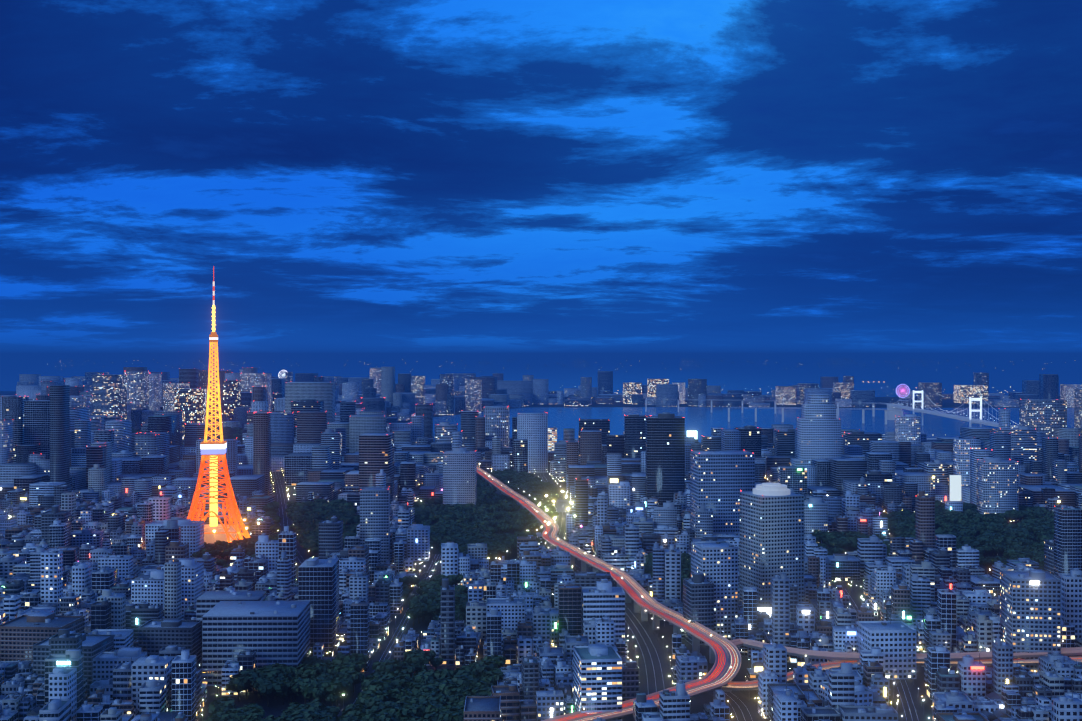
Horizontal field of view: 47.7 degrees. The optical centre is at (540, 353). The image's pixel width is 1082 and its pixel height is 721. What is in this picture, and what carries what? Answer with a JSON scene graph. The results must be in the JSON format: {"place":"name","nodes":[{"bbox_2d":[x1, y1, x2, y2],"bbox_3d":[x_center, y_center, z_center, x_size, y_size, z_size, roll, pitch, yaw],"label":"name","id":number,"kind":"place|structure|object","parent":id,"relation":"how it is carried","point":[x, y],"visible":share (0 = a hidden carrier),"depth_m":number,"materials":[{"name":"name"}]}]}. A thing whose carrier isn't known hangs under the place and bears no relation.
{"place":"outdoors","nodes":[
{"label":"outdoors","id":0,"kind":"place"},
{"bbox_2d":[0,356,1073,720],"bbox_3d":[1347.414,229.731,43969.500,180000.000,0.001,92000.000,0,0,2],"label":"ground","id":1,"kind":"structure","parent":0,"point":[276,708],"depth_m":1057.31,"materials":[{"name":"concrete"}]},
{"bbox_2d":[132,426,243,444],"bbox_3d":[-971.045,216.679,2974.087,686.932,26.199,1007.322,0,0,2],"label":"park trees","id":2,"kind":"object","parent":1,"relation":"on","point":[232,433],"visible":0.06,"depth_m":3223.10,"materials":[{"name":"green plant"}]},
{"bbox_2d":[187,266,249,543],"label":"lattice tower","id":3,"kind":"structure","parent":1,"relation":"on","point":[214,451],"depth_m":1446.33,"materials":[{"name":"orange metal"}]},
{"bbox_2d":[192,537,275,567],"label":"park trees","id":4,"kind":"object","parent":1,"relation":"on","point":[223,549],"visible":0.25,"depth_m":1357.19,"materials":[{"name":"green plant"}]},
{"bbox_2d":[262,498,359,556],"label":"park trees","id":5,"kind":"object","parent":1,"relation":"on","point":[307,517],"visible":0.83,"depth_m":1606.63,"materials":[{"name":"green plant"}]},
{"bbox_2d":[203,648,506,720],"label":"park trees","id":6,"kind":"object","parent":1,"relation":"on","point":[394,689],"visible":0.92,"depth_m":791.35,"materials":[{"name":"green plant"}]},
{"bbox_2d":[399,574,467,626],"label":"park trees","id":7,"kind":"object","parent":1,"relation":"on","point":[426,601],"visible":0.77,"depth_m":1082.12,"materials":[{"name":"green plant"}]},
{"bbox_2d":[412,496,540,560],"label":"park trees","id":8,"kind":"object","parent":1,"relation":"on","point":[462,526],"visible":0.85,"depth_m":1536.06,"materials":[{"name":"green plant"}]},
{"bbox_2d":[477,469,559,530],"bbox_3d":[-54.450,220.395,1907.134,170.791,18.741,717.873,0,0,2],"label":"park trees","id":9,"kind":"object","parent":1,"relation":"on","point":[527,485],"visible":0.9,"depth_m":1890.74,"materials":[{"name":"green plant"}]},
{"bbox_2d":[0,367,1081,720],"bbox_3d":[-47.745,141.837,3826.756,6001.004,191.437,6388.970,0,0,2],"label":"city buildings","id":10,"kind":"structure","parent":1,"relation":"on","point":[74,559],"depth_m":1237.48,"materials":[{"name":"grey concrete"}]},
{"bbox_2d":[56,502,951,664],"bbox_3d":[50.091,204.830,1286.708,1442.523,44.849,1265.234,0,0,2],"label":"lit signs","id":11,"kind":"object","parent":10,"relation":"attached to","point":[69,662],"visible":0.1,"depth_m":940.58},
{"bbox_2d":[179,495,855,634],"bbox_3d":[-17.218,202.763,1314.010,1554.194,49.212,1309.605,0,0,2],"label":"lit signs","id":12,"kind":"object","parent":10,"relation":"attached to","point":[851,633],"visible":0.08,"depth_m":1289.73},
{"bbox_2d":[0,468,1060,717],"bbox_3d":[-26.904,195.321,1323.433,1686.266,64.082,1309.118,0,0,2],"label":"lit signs","id":13,"kind":"object","parent":10,"relation":"attached to","point":[875,608],"depth_m":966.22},
{"bbox_2d":[2,367,1062,703],"bbox_3d":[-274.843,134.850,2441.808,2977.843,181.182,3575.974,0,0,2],"label":"lamp heads","id":14,"kind":"object","parent":10,"relation":"on","point":[361,410],"depth_m":1921.40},
{"bbox_2d":[0,508,1081,720],"bbox_3d":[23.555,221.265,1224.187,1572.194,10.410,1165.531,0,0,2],"label":"house gable roofs","id":15,"kind":"structure","parent":10,"relation":"on","point":[1001,713],"depth_m":884.96,"materials":[{"name":"tile"}]},
{"bbox_2d":[757,607,771,615],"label":"lit sign","id":16,"kind":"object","parent":10,"relation":"on","point":[768,610],"depth_m":1034.43,"materials":[{"name":"silver metal"}]},
{"bbox_2d":[753,483,789,495],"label":"domed roof","id":17,"kind":"structure","parent":10,"relation":"on","point":[772,489],"depth_m":1068.16,"materials":[{"name":"grey concrete"}]},
{"bbox_2d":[274,474,917,720],"bbox_3d":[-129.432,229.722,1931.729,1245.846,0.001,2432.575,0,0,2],"label":"avenue road markings","id":18,"kind":"object","parent":1,"relation":"on","point":[631,630],"visible":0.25,"depth_m":946.97,"materials":[{"name":"white paint"}]},
{"bbox_2d":[477,466,740,720],"bbox_3d":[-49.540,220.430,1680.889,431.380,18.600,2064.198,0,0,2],"label":"elevated highway","id":19,"kind":"structure","parent":1,"relation":"on","point":[724,655],"depth_m":981.30,"materials":[{"name":"grey concrete"}]},
{"bbox_2d":[610,478,617,482],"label":"billboard","id":20,"kind":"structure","parent":1,"relation":"on","point":[613,480],"depth_m":1887.32,"materials":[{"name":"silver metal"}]},
{"bbox_2d":[202,469,1034,715],"bbox_3d":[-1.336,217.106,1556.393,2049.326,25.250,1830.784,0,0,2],"label":"street lights","id":21,"kind":"object","parent":1,"relation":"on","point":[552,644],"visible":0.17,"depth_m":933.68},
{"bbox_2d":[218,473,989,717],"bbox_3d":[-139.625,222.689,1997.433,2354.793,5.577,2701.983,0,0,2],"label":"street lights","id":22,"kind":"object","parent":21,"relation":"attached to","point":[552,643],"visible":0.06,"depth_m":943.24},
{"bbox_2d":[644,553,690,586],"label":"park trees","id":23,"kind":"object","parent":1,"relation":"on","point":[685,568],"visible":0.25,"depth_m":1243.47,"materials":[{"name":"green plant"}]},
{"bbox_2d":[687,431,696,438],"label":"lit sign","id":24,"kind":"object","parent":1,"relation":"on","point":[691,433],"visible":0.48,"depth_m":2481.44,"materials":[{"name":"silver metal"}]},
{"bbox_2d":[754,666,762,673],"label":"lit sign","id":25,"kind":"object","parent":1,"relation":"on","point":[758,668],"visible":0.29,"depth_m":835.66,"materials":[{"name":"silver metal"}]},
{"bbox_2d":[811,529,889,555],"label":"park trees","id":26,"kind":"object","parent":1,"relation":"on","point":[833,540],"visible":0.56,"depth_m":1418.78,"materials":[{"name":"green plant"}]},
{"bbox_2d":[722,657,1081,689],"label":"elevated highway","id":27,"kind":"structure","parent":1,"relation":"on","point":[748,685],"depth_m":865.58,"materials":[{"name":"grey concrete"}]},
{"bbox_2d":[896,384,909,400],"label":"ferris wheel","id":28,"kind":"object","parent":1,"relation":"on","point":[902,390],"visible":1,"depth_m":5937.12,"materials":[{"name":"purple metal"}]},
{"bbox_2d":[730,639,1081,671],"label":"elevated highway","id":29,"kind":"structure","parent":1,"relation":"on","point":[806,654],"depth_m":877.40,"materials":[{"name":"grey concrete"}]},
{"bbox_2d":[949,475,960,501],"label":"white sign","id":30,"kind":"object","parent":1,"relation":"on","point":[954,487],"visible":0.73,"depth_m":1672.92,"materials":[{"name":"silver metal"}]},
{"bbox_2d":[879,500,1053,570],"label":"park trees","id":31,"kind":"object","parent":1,"relation":"on","point":[998,532],"visible":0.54,"depth_m":1502.27,"materials":[{"name":"green plant"}]},
{"bbox_2d":[0,357,1081,442],"bbox_3d":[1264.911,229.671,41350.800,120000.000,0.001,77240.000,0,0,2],"label":"bay water","id":32,"kind":"structure","parent":0,"point":[765,375],"depth_m":14694.49,"materials":[{"name":"blue liquid"}]},
{"bbox_2d":[645,390,1018,438],"bbox_3d":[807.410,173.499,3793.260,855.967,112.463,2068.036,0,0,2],"label":"suspension bridge","id":33,"kind":"structure","parent":32,"relation":"in","point":[892,411],"depth_m":3902.52,"materials":[{"name":"white metal"}]},
{"bbox_2d":[0,0,1081,356],"label":"sky","id":34,"kind":"structure","parent":0,"point":[785,178],"materials":[{"name":"blue"}]},
{"bbox_2d":[516,500,571,511],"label":"junction pavement","id":35,"kind":"structure","parent":0,"point":[561,507],"depth_m":1849.44,"materials":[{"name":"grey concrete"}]},
{"bbox_2d":[270,471,927,720],"bbox_3d":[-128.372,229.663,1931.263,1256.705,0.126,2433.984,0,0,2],"label":"avenue road","id":36,"kind":"structure","parent":0,"point":[653,643],"depth_m":950.19,"materials":[{"name":"grey asphalt"}]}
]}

